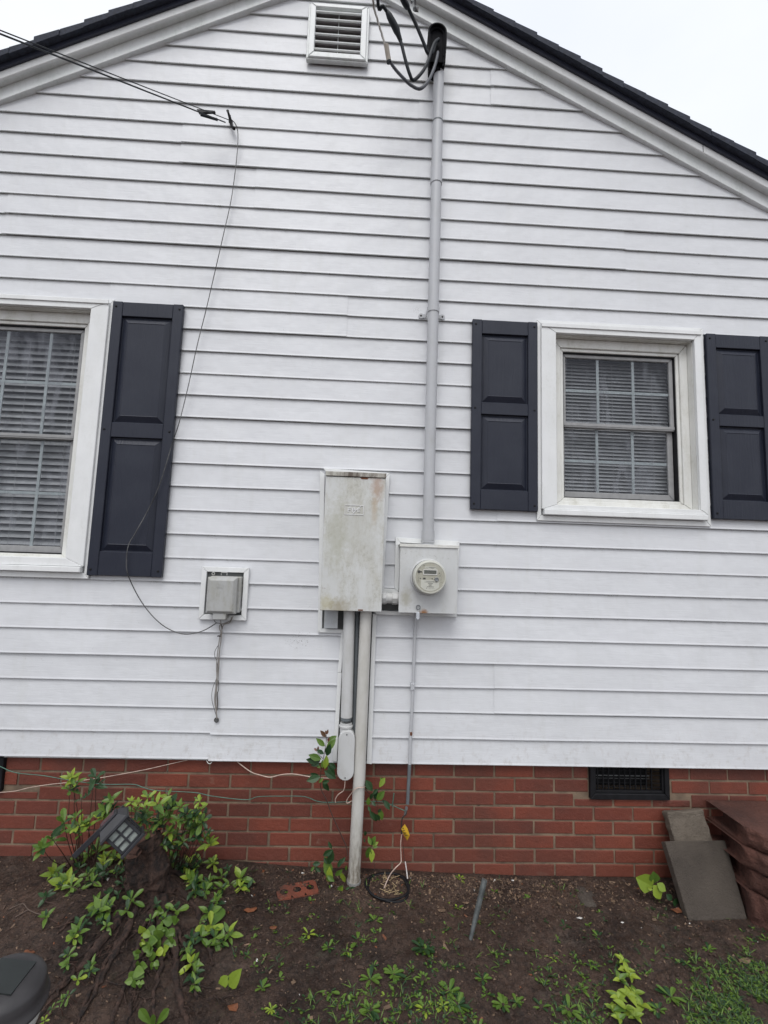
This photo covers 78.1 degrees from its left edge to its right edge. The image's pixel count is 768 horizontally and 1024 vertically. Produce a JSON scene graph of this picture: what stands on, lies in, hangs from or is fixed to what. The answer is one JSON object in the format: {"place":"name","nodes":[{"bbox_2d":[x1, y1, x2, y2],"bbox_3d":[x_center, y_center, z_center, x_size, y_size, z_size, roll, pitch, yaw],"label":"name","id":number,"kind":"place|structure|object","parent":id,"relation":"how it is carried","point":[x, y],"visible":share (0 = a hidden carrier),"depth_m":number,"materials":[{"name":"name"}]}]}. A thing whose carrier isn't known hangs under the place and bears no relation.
{"place":"outdoors","nodes":[
{"label":"outdoors","id":0,"kind":"place"},
{"bbox_2d":[0,853,767,1023],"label":"ground","id":1,"kind":"structure","parent":0,"point":[520,964],"depth_m":1.87,"materials":[{"name":"soil"}]},
{"bbox_2d":[9,903,40,916],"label":"twig","id":2,"kind":"object","parent":1,"relation":"on","point":[24,911],"visible":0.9,"depth_m":1.88,"materials":[{"name":"brown wood"}]},
{"bbox_2d":[0,952,50,1023],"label":"solar path light","id":3,"kind":"object","parent":1,"relation":"on","point":[25,984],"visible":1,"depth_m":1.05,"materials":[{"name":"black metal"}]},
{"bbox_2d":[32,768,121,867],"bbox_3d":[-1.347,1.384,2.105,0.354,0.487,0.195,2,-6,-2],"label":"leafy shrub","id":4,"kind":"object","parent":1,"relation":"on","point":[102,812],"visible":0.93,"depth_m":2.08,"materials":[{"name":"green plant"}]},
{"bbox_2d":[38,837,144,1023],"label":"stump shoots","id":5,"kind":"object","parent":1,"relation":"on","point":[59,879],"visible":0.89,"depth_m":1.89,"materials":[{"name":"green plant"}]},
{"bbox_2d":[125,906,178,987],"bbox_3d":[-0.849,1.600,1.750,0.148,0.097,0.274,2,-6,-2],"label":"broad leaf weed","id":6,"kind":"object","parent":1,"relation":"on","point":[158,932],"visible":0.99,"depth_m":1.75,"materials":[{"name":"green plant"}]},
{"bbox_2d":[138,1008,168,1023],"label":"toothed weed","id":7,"kind":"object","parent":1,"relation":"on","point":[143,1015],"visible":1,"depth_m":1.52,"materials":[{"name":"green plant"}]},
{"bbox_2d":[27,828,286,1023],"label":"tree stump","id":8,"kind":"object","parent":1,"relation":"on","point":[148,869],"visible":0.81,"depth_m":1.81,"materials":[{"name":"brown wood"}]},
{"bbox_2d":[72,805,144,859],"bbox_3d":[-1.113,1.307,1.906,0.312,0.219,0.192,2,-6,-2],"label":"solar lantern","id":9,"kind":"object","parent":8,"relation":"on","point":[120,831],"visible":1,"depth_m":1.87,"materials":[{"name":"black plastic"}]},
{"bbox_2d":[123,788,218,870],"bbox_3d":[-0.923,1.437,2.097,0.409,0.434,0.256,2,-6,-2],"label":"leafy shrub","id":10,"kind":"object","parent":1,"relation":"on","point":[191,826],"visible":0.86,"depth_m":2.06,"materials":[{"name":"green plant"}]},
{"bbox_2d":[145,845,255,992],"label":"stump shoots","id":11,"kind":"object","parent":1,"relation":"on","point":[191,878],"visible":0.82,"depth_m":1.92,"materials":[{"name":"green plant"}]},
{"bbox_2d":[218,968,241,989],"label":"seedling","id":12,"kind":"object","parent":1,"relation":"on","point":[231,980],"visible":0.95,"depth_m":1.66,"materials":[{"name":"green plant"}]},
{"bbox_2d":[228,1003,237,1010],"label":"dead leaf","id":13,"kind":"object","parent":1,"relation":"on","point":[233,1007],"visible":1,"depth_m":1.60,"materials":[{"name":"orange plant"}]},
{"bbox_2d":[244,907,256,912],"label":"dead leaf","id":14,"kind":"object","parent":1,"relation":"on","point":[248,910],"visible":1,"depth_m":2.00,"materials":[{"name":"orange plant"}]},
{"bbox_2d":[255,978,270,990],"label":"weed","id":15,"kind":"object","parent":1,"relation":"on","point":[262,982],"visible":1,"depth_m":1.68,"materials":[{"name":"green plant"}]},
{"bbox_2d":[264,1002,276,1014],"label":"weed","id":16,"kind":"object","parent":1,"relation":"on","point":[269,1009],"visible":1,"depth_m":1.60,"materials":[{"name":"green plant"}]},
{"bbox_2d":[275,971,283,981],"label":"weed","id":17,"kind":"object","parent":1,"relation":"on","point":[280,973],"visible":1,"depth_m":1.72,"materials":[{"name":"green plant"}]},
{"bbox_2d":[276,879,318,900],"bbox_3d":[-0.397,1.748,2.152,0.186,0.066,0.094,4,-7,-21],"label":"cored brick","id":18,"kind":"object","parent":1,"relation":"on","point":[291,887],"visible":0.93,"depth_m":2.15,"materials":[{"name":"brick"}]},
{"bbox_2d":[302,927,314,938],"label":"weed","id":19,"kind":"object","parent":1,"relation":"on","point":[308,936],"visible":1,"depth_m":1.91,"materials":[{"name":"green plant"}]},
{"bbox_2d":[306,730,347,855],"bbox_3d":[-0.261,1.300,2.196,0.213,0.562,0.048,3,-6,-9],"label":"privet shoot","id":20,"kind":"object","parent":1,"relation":"on","point":[313,760],"visible":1,"depth_m":2.20,"materials":[{"name":"green plant"}]},
{"bbox_2d":[322,939,334,952],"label":"weed","id":21,"kind":"object","parent":1,"relation":"on","point":[326,944],"visible":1,"depth_m":1.85,"materials":[{"name":"green plant"}]},
{"bbox_2d":[320,988,339,1000],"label":"weed","id":22,"kind":"object","parent":1,"relation":"on","point":[334,992],"visible":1,"depth_m":1.67,"materials":[{"name":"green plant"}]},
{"bbox_2d":[311,841,354,890],"bbox_3d":[-0.232,1.630,2.173,0.205,0.219,0.045,2,-6,-2],"label":"leafy seedling","id":23,"kind":"object","parent":1,"relation":"on","point":[328,861],"visible":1,"depth_m":2.17,"materials":[{"name":"green plant"}]},
{"bbox_2d":[335,993,345,1008],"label":"weed","id":24,"kind":"object","parent":1,"relation":"on","point":[342,997],"visible":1,"depth_m":1.65,"materials":[{"name":"green plant"}]},
{"bbox_2d":[350,931,365,947],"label":"weed","id":25,"kind":"object","parent":1,"relation":"on","point":[353,944],"visible":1,"depth_m":1.91,"materials":[{"name":"green plant"}]},
{"bbox_2d":[359,999,379,1020],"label":"weed","id":26,"kind":"object","parent":1,"relation":"on","point":[372,1012],"visible":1,"depth_m":1.63,"materials":[{"name":"green plant"}]},
{"bbox_2d":[360,965,381,987],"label":"weed","id":27,"kind":"object","parent":1,"relation":"on","point":[375,977],"visible":1,"depth_m":1.74,"materials":[{"name":"green plant"}]},
{"bbox_2d":[364,831,377,867],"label":"leafy seedling","id":28,"kind":"object","parent":1,"relation":"on","point":[370,853],"visible":1,"depth_m":2.22,"materials":[{"name":"green plant"}]},
{"bbox_2d":[369,914,382,922],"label":"weed","id":29,"kind":"object","parent":1,"relation":"on","point":[371,916],"visible":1,"depth_m":2.01,"materials":[{"name":"green plant"}]},
{"bbox_2d":[0,0,767,877],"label":"house","id":30,"kind":"structure","parent":1,"relation":"on","point":[590,692],"depth_m":2.53,"materials":[{"name":"white plastic"}]},
{"bbox_2d":[0,294,115,578],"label":"window","id":31,"kind":"structure","parent":30,"relation":"in","point":[54,350],"depth_m":2.53,"materials":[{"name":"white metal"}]},
{"bbox_2d":[0,760,186,792],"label":"white wire","id":32,"kind":"object","parent":30,"relation":"attached to","point":[93,778],"visible":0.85,"depth_m":2.27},
{"bbox_2d":[126,120,237,634],"bbox_3d":[-1.012,-0.783,2.476,0.472,2.786,0.041,2,-6,-2],"label":"drop cable","id":33,"kind":"object","parent":30,"relation":"attached to","point":[181,414],"visible":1,"depth_m":2.44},
{"bbox_2d":[0,766,404,810],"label":"green wire","id":34,"kind":"object","parent":30,"relation":"attached to","point":[196,792],"visible":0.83,"depth_m":2.29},
{"bbox_2d":[205,572,242,619],"bbox_3d":[-0.791,0.415,2.351,0.160,0.229,0.082,2,-6,-2],"label":"telephone box","id":35,"kind":"object","parent":30,"relation":"attached to","point":[224,597],"visible":1,"depth_m":2.31,"materials":[{"name":"grey plastic"}]},
{"bbox_2d":[211,616,232,722],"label":"hanging wires","id":36,"kind":"object","parent":35,"relation":"hanging from","point":[216,719],"visible":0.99,"depth_m":2.34,"materials":[{"name":"grey plastic"}]},
{"bbox_2d":[226,109,234,129],"bbox_3d":[-0.849,-2.171,2.630,0.045,0.076,0.073,2,-6,-2],"label":"wall hook","id":37,"kind":"object","parent":30,"relation":"attached to","point":[230,121],"depth_m":2.64,"materials":[{"name":"black plastic"}]},
{"bbox_2d":[0,30,229,122],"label":"telephone drop","id":38,"kind":"object","parent":37,"relation":"hanging from","point":[202,112],"visible":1,"depth_m":1.98,"materials":[{"name":"black rubber"}]},
{"bbox_2d":[237,762,328,778],"bbox_3d":[-0.496,1.264,2.305,0.465,0.066,0.021,1,-6,4],"label":"white wire","id":39,"kind":"object","parent":30,"relation":"attached to","point":[279,774],"visible":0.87,"depth_m":2.31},
{"bbox_2d":[324,610,337,628],"bbox_3d":[-0.265,0.529,2.381,0.068,0.104,0.044,2,-6,-2],"label":"junction box","id":40,"kind":"object","parent":30,"relation":"attached to","point":[330,619],"visible":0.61,"depth_m":2.36,"materials":[{"name":"grey paint"}]},
{"bbox_2d":[337,611,354,780],"bbox_3d":[-0.174,0.881,2.327,0.081,0.804,0.073,2,-6,-2],"label":"conduit","id":41,"kind":"object","parent":30,"relation":"attached to","point":[346,753],"visible":0.91,"depth_m":2.30,"materials":[{"name":"grey paint"}]},
{"bbox_2d":[320,471,385,611],"bbox_3d":[-0.153,0.147,2.385,0.302,0.681,0.128,2,-6,-2],"label":"breaker panel","id":42,"kind":"object","parent":30,"relation":"attached to","point":[352,552],"visible":1,"depth_m":2.33,"materials":[{"name":"paint"}]},
{"bbox_2d":[352,611,359,731],"bbox_3d":[-0.139,0.869,2.357,0.040,0.791,0.025,2,-6,-2],"label":"bare conduit","id":43,"kind":"object","parent":30,"relation":"attached to","point":[356,635],"visible":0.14,"depth_m":2.36,"materials":[{"name":"grey plastic"}]},
{"bbox_2d":[347,611,371,886],"bbox_3d":[-0.120,1.157,2.289,0.076,1.358,0.067,2,-6,-2],"label":"ground conduit","id":44,"kind":"object","parent":30,"relation":"attached to","point":[355,850],"visible":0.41,"depth_m":2.27,"materials":[{"name":"grey metal"}]},
{"bbox_2d":[346,786,365,803],"bbox_3d":[-0.135,1.343,2.250,0.091,0.088,0.041,2,-6,3],"label":"tie wire","id":45,"kind":"object","parent":44,"relation":"attached to","point":[352,792],"visible":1,"depth_m":2.24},
{"bbox_2d":[365,778,389,820],"bbox_3d":[-0.044,1.372,2.255,0.148,0.212,0.047,1,-6,7],"label":"privet shoot","id":46,"kind":"object","parent":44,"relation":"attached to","point":[377,796],"visible":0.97,"depth_m":2.25,"materials":[{"name":"green plant"}]},
{"bbox_2d":[404,613,416,814],"bbox_3d":[0.133,0.995,2.357,0.042,0.967,0.032,2,-6,-2],"label":"ground wire conduit","id":47,"kind":"object","parent":30,"relation":"attached to","point":[412,685],"visible":0.96,"depth_m":2.35,"materials":[{"name":"grey paint"}]},
{"bbox_2d":[410,0,418,11],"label":"cable anchor","id":48,"kind":"object","parent":30,"relation":"attached to","point":[415,8],"visible":1,"depth_m":2.69,"materials":[{"name":"metal"}]},
{"bbox_2d":[398,544,458,613],"bbox_3d":[0.219,0.335,2.388,0.298,0.338,0.113,2,-6,-2],"label":"meter box","id":49,"kind":"object","parent":30,"relation":"attached to","point":[443,600],"visible":0.72,"depth_m":2.34,"materials":[{"name":"paint"}]},
{"bbox_2d":[382,591,398,604],"bbox_3d":[0.029,0.431,2.372,0.095,0.064,0.064,2,-6,-2],"label":"conduit nipple","id":50,"kind":"object","parent":49,"relation":"attached to","point":[392,597],"visible":0.91,"depth_m":2.35,"materials":[{"name":"grey paint"}]},
{"bbox_2d":[416,605,420,619],"bbox_3d":[0.167,0.490,2.313,0.024,0.072,0.012,2,-6,-2],"label":"meter seal","id":51,"kind":"object","parent":49,"relation":"hanging from","point":[417,615],"visible":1,"depth_m":2.31,"materials":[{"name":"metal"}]},
{"bbox_2d":[412,560,445,593],"bbox_3d":[0.220,0.317,2.298,0.164,0.164,0.073,2,-6,-2],"label":"electric meter","id":52,"kind":"object","parent":49,"relation":"attached to","point":[428,576],"visible":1,"depth_m":2.27,"materials":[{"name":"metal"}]},
{"bbox_2d":[418,22,446,544],"bbox_3d":[0.271,-1.292,2.562,0.146,2.933,0.116,2,-6,-2],"label":"service mast","id":53,"kind":"object","parent":30,"relation":"attached to","point":[436,30],"visible":0.95,"depth_m":2.53,"materials":[{"name":"grey metal"}]},
{"bbox_2d":[372,0,438,90],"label":"neutral service cable","id":54,"kind":"object","parent":53,"relation":"attached to","point":[396,70],"visible":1,"depth_m":2.50,"materials":[{"name":"black rubber"}]},
{"bbox_2d":[376,0,439,81],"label":"black service cable","id":55,"kind":"object","parent":53,"relation":"attached to","point":[393,23],"visible":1,"depth_m":2.51,"materials":[{"name":"rubber"}]},
{"bbox_2d":[400,0,438,55],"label":"straight service cable","id":56,"kind":"object","parent":53,"relation":"attached to","point":[405,4],"visible":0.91,"depth_m":2.57,"materials":[{"name":"black rubber"}]},
{"bbox_2d":[536,320,710,526],"bbox_3d":[1.300,-0.456,2.950,1.099,1.370,0.812,2,-6,-2],"label":"window","id":57,"kind":"structure","parent":30,"relation":"in","point":[622,424],"depth_m":2.65,"materials":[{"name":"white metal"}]},
{"bbox_2d":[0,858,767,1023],"bbox_3d":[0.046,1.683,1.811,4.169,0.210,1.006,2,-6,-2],"label":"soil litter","id":58,"kind":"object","parent":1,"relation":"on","point":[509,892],"visible":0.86,"depth_m":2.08,"materials":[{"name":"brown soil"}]},
{"bbox_2d":[364,872,409,902],"bbox_3d":[0.014,1.744,2.205,0.214,0.028,0.194,2,-6,-2],"label":"black ring","id":59,"kind":"object","parent":1,"relation":"on","point":[405,895],"visible":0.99,"depth_m":2.17,"materials":[{"name":"plastic"}]},
{"bbox_2d":[380,874,400,894],"bbox_3d":[0.028,1.740,2.220,0.098,0.024,0.133,2,-6,-2],"label":"straw","id":60,"kind":"object","parent":1,"relation":"on","point":[393,885],"visible":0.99,"depth_m":2.19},
{"bbox_2d":[384,834,401,887],"bbox_3d":[0.026,1.668,2.221,0.166,0.238,0.016,8,-8,-44],"label":"pale lead","id":61,"kind":"object","parent":1,"relation":"on","point":[398,864],"visible":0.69,"depth_m":2.26,"materials":[{"name":"white plastic"}]},
{"bbox_2d":[401,824,409,839],"bbox_3d":[0.103,1.546,2.283,0.042,0.074,0.029,2,-6,-2],"label":"yellow tag","id":62,"kind":"object","parent":61,"relation":"attached to","point":[404,829],"visible":1,"depth_m":2.28,"materials":[{"name":"plastic"}]},
{"bbox_2d":[383,964,405,983],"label":"weed","id":63,"kind":"object","parent":1,"relation":"on","point":[395,971],"visible":1,"depth_m":1.77,"materials":[{"name":"green plant"}]},
{"bbox_2d":[414,971,429,984],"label":"weed","id":64,"kind":"object","parent":1,"relation":"on","point":[426,974],"visible":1,"depth_m":1.76,"materials":[{"name":"green plant"}]},
{"bbox_2d":[411,937,434,955],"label":"weed","id":65,"kind":"object","parent":1,"relation":"on","point":[427,949],"visible":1,"depth_m":1.88,"materials":[{"name":"green plant"}]},
{"bbox_2d":[414,1000,431,1018],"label":"weed","id":66,"kind":"object","parent":1,"relation":"on","point":[421,1005],"visible":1,"depth_m":1.65,"materials":[{"name":"green plant"}]},
{"bbox_2d":[418,944,434,957],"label":"weed","id":67,"kind":"object","parent":1,"relation":"on","point":[425,946],"visible":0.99,"depth_m":1.86,"materials":[{"name":"green plant"}]},
{"bbox_2d":[436,996,448,1012],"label":"weed","id":68,"kind":"object","parent":1,"relation":"on","point":[441,1004],"visible":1,"depth_m":1.66,"materials":[{"name":"green plant"}]},
{"bbox_2d":[438,978,459,999],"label":"weed","id":69,"kind":"object","parent":1,"relation":"on","point":[451,986],"visible":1,"depth_m":1.72,"materials":[{"name":"green plant"}]},
{"bbox_2d":[448,990,470,1014],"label":"weed","id":70,"kind":"object","parent":1,"relation":"on","point":[460,998],"visible":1,"depth_m":1.66,"materials":[{"name":"green plant"}]},
{"bbox_2d":[469,878,486,939],"bbox_3d":[0.389,1.672,1.978,0.097,0.243,0.024,5,-7,-26],"label":"metal stake","id":71,"kind":"object","parent":1,"relation":"on","point":[479,902],"visible":0.8,"depth_m":1.97,"materials":[{"name":"metal"}]},
{"bbox_2d":[475,971,491,985],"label":"weed","id":72,"kind":"object","parent":1,"relation":"on","point":[485,975],"visible":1,"depth_m":1.78,"materials":[{"name":"green plant"}]},
{"bbox_2d":[481,986,494,1000],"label":"weed","id":73,"kind":"object","parent":1,"relation":"on","point":[489,993],"visible":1,"depth_m":1.71,"materials":[{"name":"green plant"}]},
{"bbox_2d":[231,869,767,1023],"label":"ground cover","id":74,"kind":"object","parent":1,"relation":"on","point":[734,1007],"visible":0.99,"depth_m":1.74,"materials":[{"name":"green plant"}]},
{"bbox_2d":[492,992,510,1011],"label":"weed","id":75,"kind":"object","parent":1,"relation":"on","point":[501,998],"visible":1,"depth_m":1.68,"materials":[{"name":"green plant"}]},
{"bbox_2d":[510,993,523,1007],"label":"weed","id":76,"kind":"object","parent":1,"relation":"on","point":[519,1004],"visible":1,"depth_m":1.69,"materials":[{"name":"green plant"}]},
{"bbox_2d":[533,998,550,1011],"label":"weed","id":77,"kind":"object","parent":1,"relation":"on","point":[539,1002],"visible":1,"depth_m":1.68,"materials":[{"name":"green plant"}]},
{"bbox_2d":[560,919,571,929],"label":"weed","id":78,"kind":"object","parent":1,"relation":"on","point":[562,920],"visible":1,"depth_m":2.04,"materials":[{"name":"green plant"}]},
{"bbox_2d":[556,994,581,1020],"bbox_3d":[0.645,1.750,1.675,0.085,0.015,0.097,2,-6,-2],"label":"weed","id":79,"kind":"object","parent":1,"relation":"on","point":[566,998],"visible":1,"depth_m":1.67,"materials":[{"name":"green plant"}]},
{"bbox_2d":[573,982,589,997],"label":"weed","id":80,"kind":"object","parent":1,"relation":"on","point":[584,990],"visible":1,"depth_m":1.75,"materials":[{"name":"green plant"}]},
{"bbox_2d":[575,886,596,906],"bbox_3d":[0.950,1.806,2.224,0.100,0.038,0.151,2,-6,-2],"label":"flat stone","id":81,"kind":"object","parent":1,"relation":"on","point":[585,898],"visible":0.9,"depth_m":2.20,"materials":[{"name":"stone"}]},
{"bbox_2d":[592,930,601,938],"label":"weed","id":82,"kind":"object","parent":1,"relation":"on","point":[596,932],"visible":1,"depth_m":2.01,"materials":[{"name":"green plant"}]},
{"bbox_2d":[605,953,651,1023],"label":"lobed weed","id":83,"kind":"object","parent":1,"relation":"on","point":[632,993],"visible":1,"depth_m":1.70,"materials":[{"name":"green plant"}]},
{"bbox_2d":[647,1002,666,1018],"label":"weed","id":84,"kind":"object","parent":1,"relation":"on","point":[656,1006],"visible":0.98,"depth_m":1.69,"materials":[{"name":"green plant"}]},
{"bbox_2d":[636,871,678,905],"bbox_3d":[1.276,1.755,2.202,0.210,0.160,0.034,2,-6,-2],"label":"heart leaf seedling","id":85,"kind":"object","parent":1,"relation":"on","point":[646,882],"visible":1,"depth_m":2.21,"materials":[{"name":"green plant"}]},
{"bbox_2d":[655,984,685,1005],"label":"weed","id":86,"kind":"object","parent":1,"relation":"on","point":[670,992],"visible":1,"depth_m":1.75,"materials":[{"name":"green plant"}]},
{"bbox_2d":[671,908,681,912],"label":"dead leaf","id":87,"kind":"object","parent":1,"relation":"on","point":[677,910],"visible":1,"depth_m":2.16,"materials":[{"name":"orange plant"}]},
{"bbox_2d":[680,958,691,967],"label":"weed","id":88,"kind":"object","parent":1,"relation":"on","point":[685,963],"visible":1,"depth_m":1.89,"materials":[{"name":"green plant"}]},
{"bbox_2d":[662,808,712,840],"bbox_3d":[1.502,1.556,2.345,0.210,0.159,0.085,2,-6,-2],"label":"concrete block","id":89,"kind":"object","parent":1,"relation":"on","point":[686,825],"depth_m":2.33,"materials":[{"name":"grey concrete"}]},
{"bbox_2d":[661,840,746,920],"bbox_3d":[1.510,1.725,2.224,0.301,0.275,0.191,2,-6,-2],"label":"concrete paver","id":90,"kind":"object","parent":1,"relation":"on","point":[704,880],"visible":0.97,"depth_m":2.21,"materials":[{"name":"grey concrete"}]},
{"bbox_2d":[702,942,715,951],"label":"weed","id":91,"kind":"object","parent":1,"relation":"on","point":[709,946],"visible":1,"depth_m":1.97,"materials":[{"name":"green plant"}]},
{"bbox_2d":[738,957,750,963],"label":"dead leaf","id":92,"kind":"object","parent":1,"relation":"on","point":[748,960],"visible":1,"depth_m":1.91,"materials":[{"name":"beige plant"}]},
{"bbox_2d":[735,877,767,931],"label":"edging block","id":93,"kind":"object","parent":1,"relation":"on","point":[755,904],"depth_m":2.10,"materials":[{"name":"red concrete"}]},
{"bbox_2d":[729,854,767,897],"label":"edging block","id":94,"kind":"object","parent":93,"relation":"on","point":[754,880],"depth_m":2.14,"materials":[{"name":"red concrete"}]},
{"bbox_2d":[706,818,767,876],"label":"edging block","id":95,"kind":"object","parent":94,"relation":"on","point":[748,856],"depth_m":2.17,"materials":[{"name":"red concrete"}]},
{"bbox_2d":[707,800,767,853],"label":"edging block","id":96,"kind":"object","parent":95,"relation":"on","point":[745,822],"depth_m":2.27,"materials":[{"name":"red concrete"}]},
{"bbox_2d":[0,0,767,159],"label":"sky","id":97,"kind":"structure","parent":0,"point":[707,60],"materials":[{"name":"white"}]}
]}

